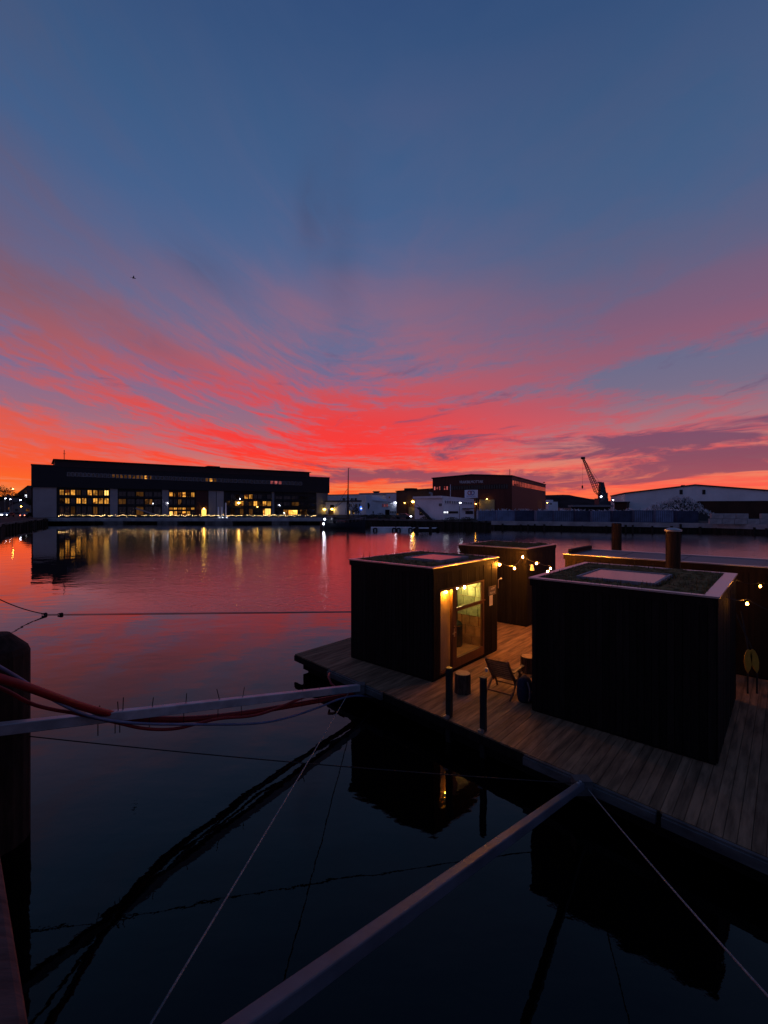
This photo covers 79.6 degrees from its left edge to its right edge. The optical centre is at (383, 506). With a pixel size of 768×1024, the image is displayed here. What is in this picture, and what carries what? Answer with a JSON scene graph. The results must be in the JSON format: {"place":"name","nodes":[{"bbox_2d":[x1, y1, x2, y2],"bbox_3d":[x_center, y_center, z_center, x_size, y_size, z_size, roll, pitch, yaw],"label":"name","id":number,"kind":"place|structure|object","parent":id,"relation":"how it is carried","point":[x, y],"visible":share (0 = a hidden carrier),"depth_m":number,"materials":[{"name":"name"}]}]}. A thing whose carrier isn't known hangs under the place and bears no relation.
{"place":"outdoors","nodes":[
{"label":"outdoors","id":0,"kind":"place"},
{"bbox_2d":[0,859,27,1023],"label":"quay","id":1,"kind":"structure","parent":0,"point":[12,1008],"depth_m":1.48,"materials":[{"name":"concrete"}]},
{"bbox_2d":[0,665,371,725],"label":"blue cable","id":2,"kind":"object","parent":1,"relation":"hanging from","point":[9,672],"visible":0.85,"depth_m":7.72,"materials":[{"name":"rubber"}]},
{"bbox_2d":[0,508,758,522],"bbox_3d":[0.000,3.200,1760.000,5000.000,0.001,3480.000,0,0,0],"label":"ground","id":3,"kind":"structure","parent":0,"point":[16,517],"depth_m":139.53,"materials":[{"name":"concrete"}]},
{"bbox_2d":[2,512,14,516],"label":"parked car","id":4,"kind":"object","parent":3,"relation":"on","point":[8,514],"visible":1,"depth_m":149.12,"materials":[{"name":"paint"}]},
{"bbox_2d":[20,513,32,517],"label":"parked car","id":5,"kind":"object","parent":3,"relation":"on","point":[26,515],"visible":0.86,"depth_m":138.66,"materials":[{"name":"paint"}]},
{"bbox_2d":[349,504,359,516],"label":"bare tree","id":6,"kind":"object","parent":3,"relation":"on","point":[351,509],"visible":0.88,"depth_m":139.94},
{"bbox_2d":[324,494,385,514],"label":"white office","id":7,"kind":"structure","parent":3,"relation":"on","point":[333,501],"depth_m":191.72,"materials":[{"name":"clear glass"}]},
{"bbox_2d":[359,491,395,501],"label":"office","id":8,"kind":"structure","parent":3,"relation":"on","point":[390,497],"depth_m":287.84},
{"bbox_2d":[356,495,398,514],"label":"white office wing","id":9,"kind":"structure","parent":3,"relation":"on","point":[370,504],"depth_m":185.43,"materials":[{"name":"paint"}]},
{"bbox_2d":[395,513,411,518],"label":"parked car","id":10,"kind":"object","parent":3,"relation":"on","point":[403,515],"visible":0.98,"depth_m":123.24,"materials":[{"name":"paint"}]},
{"bbox_2d":[395,488,432,513],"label":"brown shed","id":11,"kind":"structure","parent":3,"relation":"on","point":[406,495],"depth_m":200.29,"materials":[{"name":"brick"}]},
{"bbox_2d":[409,507,414,513],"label":"roller door","id":12,"kind":"structure","parent":11,"relation":"in","point":[411,510],"depth_m":198.83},
{"bbox_2d":[412,484,473,519],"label":"white workshop","id":13,"kind":"structure","parent":3,"relation":"on","point":[437,507],"depth_m":116.76,"materials":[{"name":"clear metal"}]},
{"bbox_2d":[465,490,477,510],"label":"billboard","id":14,"kind":"object","parent":3,"relation":"on","point":[471,493],"visible":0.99,"depth_m":126.69},
{"bbox_2d":[476,509,495,520],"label":"container","id":15,"kind":"object","parent":3,"relation":"on","point":[486,515],"visible":0.98,"depth_m":104.97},
{"bbox_2d":[431,474,545,515],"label":"red hall","id":16,"kind":"structure","parent":3,"relation":"on","point":[508,492],"depth_m":156.64,"materials":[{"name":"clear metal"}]},
{"bbox_2d":[479,500,494,510],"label":"roller door","id":17,"kind":"structure","parent":16,"relation":"in","point":[483,504],"depth_m":153.53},
{"bbox_2d":[494,508,514,520],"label":"container","id":18,"kind":"object","parent":3,"relation":"on","point":[505,515],"visible":0.99,"depth_m":104.00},
{"bbox_2d":[515,508,535,520],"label":"container","id":19,"kind":"object","parent":3,"relation":"on","point":[524,515],"visible":0.98,"depth_m":102.97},
{"bbox_2d":[534,508,552,520],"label":"container","id":20,"kind":"object","parent":3,"relation":"on","point":[544,515],"visible":0.97,"depth_m":101.01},
{"bbox_2d":[553,508,573,521],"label":"container","id":21,"kind":"object","parent":3,"relation":"on","point":[563,515],"visible":0.97,"depth_m":99.97,"materials":[{"name":"metal"}]},
{"bbox_2d":[571,509,589,521],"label":"container","id":22,"kind":"object","parent":3,"relation":"on","point":[582,516],"visible":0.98,"depth_m":98.96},
{"bbox_2d":[581,457,607,504],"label":"harbour crane","id":23,"kind":"object","parent":3,"relation":"on","point":[602,499],"visible":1,"depth_m":229.04,"materials":[{"name":"metal"}]},
{"bbox_2d":[589,509,610,521],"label":"container","id":24,"kind":"object","parent":3,"relation":"on","point":[600,516],"visible":1,"depth_m":97.98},
{"bbox_2d":[611,509,631,521],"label":"container","id":25,"kind":"object","parent":3,"relation":"on","point":[625,515],"visible":0.95,"depth_m":96.99,"materials":[{"name":"metal"}]},
{"bbox_2d":[613,502,629,510],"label":"brown hut","id":26,"kind":"object","parent":3,"relation":"on","point":[622,506],"visible":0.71,"depth_m":139.12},
{"bbox_2d":[629,508,652,521],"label":"container","id":27,"kind":"object","parent":3,"relation":"on","point":[643,515],"visible":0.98,"depth_m":95.97,"materials":[{"name":"metal"}]},
{"bbox_2d":[653,508,675,521],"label":"container","id":28,"kind":"object","parent":3,"relation":"on","point":[663,515],"visible":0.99,"depth_m":94.98,"materials":[{"name":"metal"}]},
{"bbox_2d":[642,495,710,520],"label":"scrap heap","id":29,"kind":"object","parent":3,"relation":"on","point":[681,503],"visible":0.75,"depth_m":110.18,"materials":[{"name":"metal"}]},
{"bbox_2d":[674,508,697,522],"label":"container","id":30,"kind":"object","parent":3,"relation":"on","point":[685,516],"visible":0.97,"depth_m":93.97,"materials":[{"name":"metal"}]},
{"bbox_2d":[708,513,767,523],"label":"block wall","id":31,"kind":"structure","parent":3,"relation":"on","point":[723,518],"depth_m":84.50,"materials":[{"name":"concrete"}]},
{"bbox_2d":[0,521,767,1023],"bbox_3d":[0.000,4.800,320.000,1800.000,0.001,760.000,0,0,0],"label":"water","id":32,"kind":"structure","parent":0,"point":[122,865],"depth_m":6.59,"materials":[{"name":"liquid"}]},
{"bbox_2d":[0,631,30,855],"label":"quay pile","id":33,"kind":"object","parent":32,"relation":"in","point":[15,775],"visible":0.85,"depth_m":6.49,"materials":[{"name":"brown wood"}]},
{"bbox_2d":[29,736,573,783],"bbox_3d":[-1.159,3.829,6.968,8.315,0.976,0.016,0,0,-3],"label":"mooring rope","id":34,"kind":"object","parent":33,"relation":"attached to","point":[298,762],"visible":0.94,"depth_m":6.96,"materials":[{"name":"fabric"}]},
{"bbox_2d":[47,611,350,614],"bbox_3d":[-5.738,4.780,20.874,18.586,0.022,0.039,0,0,-2],"label":"floating line","id":35,"kind":"object","parent":32,"relation":"on","point":[225,612],"visible":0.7,"depth_m":20.77,"materials":[{"name":"fabric"}]},
{"bbox_2d":[320,468,365,528],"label":"sailing boat","id":36,"kind":"object","parent":32,"relation":"on","point":[329,521],"visible":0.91,"depth_m":103.39,"materials":[{"name":"white plastic"}]},
{"bbox_2d":[371,527,395,530],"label":"pontoon","id":37,"kind":"object","parent":32,"relation":"on","point":[383,528],"visible":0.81,"depth_m":93.00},
{"bbox_2d":[396,527,412,530],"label":"pontoon","id":38,"kind":"object","parent":32,"relation":"on","point":[404,529],"visible":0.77,"depth_m":93.00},
{"bbox_2d":[413,527,439,530],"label":"pontoon","id":39,"kind":"object","parent":32,"relation":"on","point":[427,529],"visible":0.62,"depth_m":93.00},
{"bbox_2d":[443,666,452,742],"bbox_3d":[1.314,4.348,9.423,0.126,2.103,0.198,0,0,41],"label":"mooring post","id":40,"kind":"object","parent":32,"relation":"in","point":[449,695],"visible":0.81,"depth_m":9.41,"materials":[{"name":"black metal"}]},
{"bbox_2d":[478,676,486,758],"bbox_3d":[1.888,4.335,8.832,0.118,2.130,0.186,0,0,41],"label":"mooring post","id":41,"kind":"object","parent":32,"relation":"in","point":[482,729],"visible":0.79,"depth_m":8.81,"materials":[{"name":"black metal"}]},
{"bbox_2d":[294,622,767,884],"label":"floating deck","id":42,"kind":"structure","parent":32,"relation":"on","point":[718,812],"depth_m":8.10,"materials":[{"name":"brown wood"}]},
{"bbox_2d":[0,682,364,735],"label":"spacer pole","id":43,"kind":"object","parent":42,"relation":"on","point":[13,727],"visible":0.94,"depth_m":7.74,"materials":[{"name":"grey metal"}]},
{"bbox_2d":[0,686,304,730],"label":"thin hose","id":44,"kind":"object","parent":43,"relation":"hanging from","point":[22,699],"visible":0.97,"depth_m":7.36,"materials":[{"name":"rubber"}]},
{"bbox_2d":[0,673,354,722],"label":"fire hose","id":45,"kind":"object","parent":43,"relation":"hanging from","point":[28,687],"visible":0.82,"depth_m":7.09,"materials":[{"name":"rubber"}]},
{"bbox_2d":[149,692,348,1023],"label":"mooring rope","id":46,"kind":"object","parent":43,"relation":"attached to","point":[177,979],"visible":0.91,"depth_m":3.98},
{"bbox_2d":[328,672,334,685],"bbox_3d":[-1.251,4.412,11.546,0.182,0.248,0.894,0,0,-31],"label":"red pipe","id":47,"kind":"object","parent":42,"relation":"attached to","point":[331,683],"visible":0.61,"depth_m":11.60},
{"bbox_2d":[222,774,592,1023],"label":"spacer pole","id":48,"kind":"object","parent":42,"relation":"on","point":[282,1001],"visible":1,"depth_m":3.11,"materials":[{"name":"metal"}]},
{"bbox_2d":[587,788,767,997],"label":"mooring rope","id":49,"kind":"object","parent":48,"relation":"attached to","point":[726,950],"visible":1,"depth_m":3.65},
{"bbox_2d":[348,550,498,681],"bbox_3d":[1.231,2.768,13.459,2.991,3.057,3.410,0,0,41],"label":"sauna cabin","id":50,"kind":"object","parent":42,"relation":"on","point":[410,616],"visible":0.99,"depth_m":12.28,"materials":[{"name":"brown wood"}]},
{"bbox_2d":[439,587,455,674],"bbox_3d":[1.606,3.136,11.728,0.146,2.120,0.665,0,0,41],"label":"door","id":51,"kind":"structure","parent":50,"relation":"in","point":[451,589],"depth_m":11.91,"materials":[{"name":"brown wood"}]},
{"bbox_2d":[453,580,484,668],"bbox_3d":[2.310,3.136,12.549,0.125,2.120,1.613,0,0,41],"label":"window","id":52,"kind":"structure","parent":50,"relation":"in","point":[459,660],"depth_m":12.49,"materials":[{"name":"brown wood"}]},
{"bbox_2d":[489,595,492,605],"bbox_3d":[3.122,2.712,13.446,0.009,0.324,0.185,0,0,41],"label":"notice","id":53,"kind":"object","parent":50,"relation":"attached to","point":[490,600],"visible":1,"depth_m":13.44,"materials":[{"name":"paper"}]},
{"bbox_2d":[488,585,495,595],"bbox_3d":[3.164,2.445,13.486,0.022,0.261,0.447,0,0,41],"label":"cabin sign","id":54,"kind":"object","parent":50,"relation":"attached to","point":[491,590],"visible":1,"depth_m":13.44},
{"bbox_2d":[454,670,470,694],"bbox_3d":[1.826,4.070,10.691,0.374,0.448,0.377,0,0,0],"label":"log stool","id":55,"kind":"object","parent":42,"relation":"on","point":[462,682],"visible":1,"depth_m":10.54,"materials":[{"name":"brown wood"}]},
{"bbox_2d":[485,657,523,700],"bbox_3d":[2.780,3.866,10.661,0.685,0.894,0.886,0,0,38],"label":"folding chair","id":56,"kind":"object","parent":42,"relation":"on","point":[503,670],"visible":0.96,"depth_m":10.51,"materials":[{"name":"brown wood"}]},
{"bbox_2d":[458,539,556,626],"bbox_3d":[4.947,2.765,18.428,2.880,3.062,2.810,0,0,41],"label":"turf roof cabin","id":57,"kind":"object","parent":42,"relation":"on","point":[514,598],"visible":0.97,"depth_m":16.98,"materials":[{"name":"brown wood"}]},
{"bbox_2d":[517,675,531,702],"bbox_3d":[3.167,4.031,10.214,0.440,0.530,0.358,0,0,-40],"label":"backpack","id":58,"kind":"object","parent":42,"relation":"on","point":[524,688],"visible":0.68,"depth_m":10.11,"materials":[{"name":"blue fabric"}]},
{"bbox_2d":[520,654,531,674],"bbox_3d":[3.776,4.090,12.009,0.424,0.408,0.417,0,0,0],"label":"log stool","id":59,"kind":"object","parent":42,"relation":"on","point":[526,660],"visible":0.58,"depth_m":11.86,"materials":[{"name":"brown wood"}]},
{"bbox_2d":[529,562,737,764],"bbox_3d":[5.475,2.782,10.011,3.280,3.029,3.610,0,0,41],"label":"square cabin","id":60,"kind":"object","parent":42,"relation":"on","point":[644,655],"visible":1,"depth_m":8.58,"materials":[{"name":"brown wood"}]},
{"bbox_2d":[727,597,767,609],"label":"string lights","id":61,"kind":"object","parent":60,"relation":"attached to","point":[747,603],"visible":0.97,"depth_m":8.89,"materials":[{"name":"black plastic"}]},
{"bbox_2d":[563,545,767,679],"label":"flat roof cabin","id":62,"kind":"object","parent":42,"relation":"on","point":[752,570],"visible":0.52,"depth_m":11.78,"materials":[{"name":"wood"}]},
{"bbox_2d":[740,611,751,693],"bbox_3d":[8.373,3.371,10.723,0.190,1.838,0.285,0,0,0],"label":"paddle","id":63,"kind":"object","parent":42,"relation":"on","point":[747,661],"visible":1,"depth_m":10.59,"materials":[{"name":"yellow paint"}]},
{"bbox_2d":[736,613,758,693],"bbox_3d":[8.404,3.370,10.681,0.462,1.840,0.138,0,0,36],"label":"paddle","id":64,"kind":"object","parent":42,"relation":"on","point":[754,660],"visible":0.96,"depth_m":10.59,"materials":[{"name":"yellow paint"}]},
{"bbox_2d":[611,523,621,550],"bbox_3d":[9.589,3.486,19.000,0.570,5.629,0.561,0,0,0],"label":"mooring pile","id":65,"kind":"object","parent":32,"relation":"in","point":[616,536],"visible":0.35,"depth_m":18.85,"materials":[{"name":"brown wood"}]},
{"bbox_2d":[664,528,681,568],"bbox_3d":[7.716,3.428,12.300,0.420,5.744,0.414,0,0,0],"label":"mooring pile","id":66,"kind":"object","parent":32,"relation":"in","point":[673,548],"visible":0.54,"depth_m":12.16,"materials":[{"name":"brown wood"}]},
{"bbox_2d":[0,518,767,535],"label":"harbour quay","id":67,"kind":"structure","parent":0,"point":[646,526],"depth_m":105.31,"materials":[{"name":"concrete"}]},
{"bbox_2d":[31,450,329,517],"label":"office building","id":68,"kind":"structure","parent":67,"relation":"on","point":[64,487],"depth_m":159.12,"materials":[{"name":"black glass"}]},
{"bbox_2d":[59,506,63,514],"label":"window","id":69,"kind":"structure","parent":68,"relation":"in","point":[61,508],"depth_m":141.37,"materials":[{"name":"black glass"}]},
{"bbox_2d":[65,506,69,514],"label":"window","id":70,"kind":"structure","parent":68,"relation":"in","point":[67,508],"depth_m":142.23,"materials":[{"name":"black glass"}]},
{"bbox_2d":[70,498,75,503],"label":"window","id":71,"kind":"structure","parent":68,"relation":"in","point":[72,500],"depth_m":143.11,"materials":[{"name":"black glass"}]},
{"bbox_2d":[70,506,75,514],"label":"window","id":72,"kind":"structure","parent":68,"relation":"in","point":[72,508],"depth_m":143.11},
{"bbox_2d":[76,506,80,514],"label":"window","id":73,"kind":"structure","parent":68,"relation":"in","point":[78,508],"depth_m":143.95,"materials":[{"name":"black glass"}]},
{"bbox_2d":[82,506,86,514],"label":"window","id":74,"kind":"structure","parent":68,"relation":"in","point":[84,508],"depth_m":144.97,"materials":[{"name":"black glass"}]},
{"bbox_2d":[87,506,91,514],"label":"window","id":75,"kind":"structure","parent":68,"relation":"in","point":[89,508],"depth_m":145.75,"materials":[{"name":"black glass"}]},
{"bbox_2d":[93,506,97,514],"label":"window","id":76,"kind":"structure","parent":68,"relation":"in","point":[95,508],"depth_m":146.68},
{"bbox_2d":[98,490,103,495],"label":"window","id":77,"kind":"structure","parent":68,"relation":"in","point":[100,492],"depth_m":147.59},
{"bbox_2d":[98,498,103,503],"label":"window","id":78,"kind":"structure","parent":68,"relation":"in","point":[100,500],"depth_m":147.63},
{"bbox_2d":[98,506,103,514],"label":"window","id":79,"kind":"structure","parent":68,"relation":"in","point":[100,508],"depth_m":147.59,"materials":[{"name":"black glass"}]},
{"bbox_2d":[104,506,108,514],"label":"window","id":80,"kind":"structure","parent":68,"relation":"in","point":[106,508],"depth_m":148.52,"materials":[{"name":"black glass"}]},
{"bbox_2d":[118,491,125,496],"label":"window","id":81,"kind":"structure","parent":68,"relation":"in","point":[120,493],"depth_m":151.22,"materials":[{"name":"black glass"}]},
{"bbox_2d":[118,499,125,503],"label":"window","id":82,"kind":"structure","parent":68,"relation":"in","point":[120,501],"depth_m":151.17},
{"bbox_2d":[118,506,125,515],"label":"window","id":83,"kind":"structure","parent":68,"relation":"in","point":[121,509],"depth_m":151.11,"materials":[{"name":"black glass"}]},
{"bbox_2d":[127,491,134,496],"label":"window","id":84,"kind":"structure","parent":68,"relation":"in","point":[129,493],"depth_m":152.76,"materials":[{"name":"black glass"}]},
{"bbox_2d":[127,499,134,504],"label":"window","id":85,"kind":"structure","parent":68,"relation":"in","point":[129,501],"depth_m":152.76,"materials":[{"name":"black glass"}]},
{"bbox_2d":[127,506,134,515],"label":"window","id":86,"kind":"structure","parent":68,"relation":"in","point":[130,509],"depth_m":152.71,"materials":[{"name":"black glass"}]},
{"bbox_2d":[136,491,143,496],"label":"window","id":87,"kind":"structure","parent":68,"relation":"in","point":[138,494],"depth_m":154.32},
{"bbox_2d":[136,499,143,504],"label":"window","id":88,"kind":"structure","parent":68,"relation":"in","point":[138,501],"depth_m":154.38,"materials":[{"name":"black glass"}]},
{"bbox_2d":[136,506,143,515],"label":"window","id":89,"kind":"structure","parent":68,"relation":"in","point":[138,513],"depth_m":154.32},
{"bbox_2d":[145,492,152,496],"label":"window","id":90,"kind":"structure","parent":68,"relation":"in","point":[147,494],"depth_m":155.99,"materials":[{"name":"black glass"}]},
{"bbox_2d":[145,499,152,504],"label":"window","id":91,"kind":"structure","parent":68,"relation":"in","point":[147,501],"depth_m":155.99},
{"bbox_2d":[145,506,152,515],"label":"window","id":92,"kind":"structure","parent":68,"relation":"in","point":[147,508],"depth_m":155.91,"materials":[{"name":"black glass"}]},
{"bbox_2d":[153,492,160,496],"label":"window","id":93,"kind":"structure","parent":68,"relation":"in","point":[155,494],"depth_m":157.52,"materials":[{"name":"black glass"}]},
{"bbox_2d":[153,499,160,504],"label":"window","id":94,"kind":"structure","parent":68,"relation":"in","point":[155,501],"depth_m":157.50,"materials":[{"name":"black glass"}]},
{"bbox_2d":[153,506,160,515],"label":"window","id":95,"kind":"structure","parent":68,"relation":"in","point":[156,509],"depth_m":157.55,"materials":[{"name":"black glass"}]},
{"bbox_2d":[230,508,234,514],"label":"window","id":96,"kind":"structure","parent":68,"relation":"in","point":[232,510],"depth_m":173.17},
{"bbox_2d":[239,508,243,514],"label":"window","id":97,"kind":"structure","parent":68,"relation":"in","point":[241,510],"depth_m":175.29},
{"bbox_2d":[253,508,257,514],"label":"window","id":98,"kind":"structure","parent":68,"relation":"in","point":[255,510],"depth_m":178.58,"materials":[{"name":"black glass"}]},
{"bbox_2d":[275,509,282,514],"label":"window","id":99,"kind":"structure","parent":68,"relation":"in","point":[277,511],"depth_m":184.52,"materials":[{"name":"black glass"}]},
{"bbox_2d":[283,509,290,514],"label":"window","id":100,"kind":"structure","parent":68,"relation":"in","point":[285,511],"depth_m":186.24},
{"bbox_2d":[299,509,306,514],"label":"window","id":101,"kind":"structure","parent":68,"relation":"in","point":[301,511],"depth_m":190.93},
{"bbox_2d":[308,509,314,514],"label":"window","id":102,"kind":"structure","parent":68,"relation":"in","point":[310,511],"depth_m":193.32,"materials":[{"name":"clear glass"}]},
{"bbox_2d":[0,0,767,500],"label":"sky","id":103,"kind":"structure","parent":0,"point":[397,244],"materials":[{"name":"blue"}]},
{"bbox_2d":[546,500,557,510],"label":"white block","id":104,"kind":"structure","parent":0,"point":[551,505],"depth_m":261.05,"materials":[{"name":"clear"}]},
{"bbox_2d":[546,495,610,507],"bbox_3d":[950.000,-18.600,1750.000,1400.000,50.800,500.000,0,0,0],"label":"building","id":105,"kind":"structure","parent":0,"point":[564,501],"depth_m":1594.23,"materials":[{"name":"black"}]},
{"bbox_2d":[568,505,613,510],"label":"flat shed","id":106,"kind":"structure","parent":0,"point":[591,507],"depth_m":127.22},
{"bbox_2d":[610,484,767,517],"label":"white hall","id":107,"kind":"structure","parent":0,"point":[752,502],"depth_m":134.19,"materials":[{"name":"metal"}]},
{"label":"slope","id":108,"kind":"structure","parent":0,"visible":0},
{"bbox_2d":[0,485,14,498],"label":"round tree","id":109,"kind":"object","parent":108,"relation":"on","point":[6,490],"visible":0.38,"depth_m":234.06,"materials":[{"name":"green plant"}]},
{"bbox_2d":[0,494,19,510],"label":"house","id":110,"kind":"structure","parent":108,"relation":"on","point":[5,503],"depth_m":225.04,"materials":[{"name":"black"}]},
{"bbox_2d":[4,492,26,498],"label":"round tree","id":111,"kind":"object","parent":108,"relation":"on","point":[15,495],"visible":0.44,"depth_m":242.10,"materials":[{"name":"green plant"}]},
{"bbox_2d":[8,496,30,512],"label":"house","id":112,"kind":"structure","parent":108,"relation":"on","point":[18,508],"depth_m":214.92,"materials":[{"name":"black glass"}]},
{"bbox_2d":[17,485,30,499],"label":"house","id":113,"kind":"structure","parent":108,"relation":"on","point":[26,490],"depth_m":250.07,"materials":[{"name":"black glass"}]},
{"bbox_3d":[-15.074,4.760,20.459,0.247,0.140,0.160,0,0,0],"label":"line float","id":114,"kind":"object","parent":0,"visible":0},
{"bbox_2d":[0,599,45,614],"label":"mooring rope","id":115,"kind":"object","parent":114,"relation":"attached to","point":[22,608],"visible":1,"depth_m":19.97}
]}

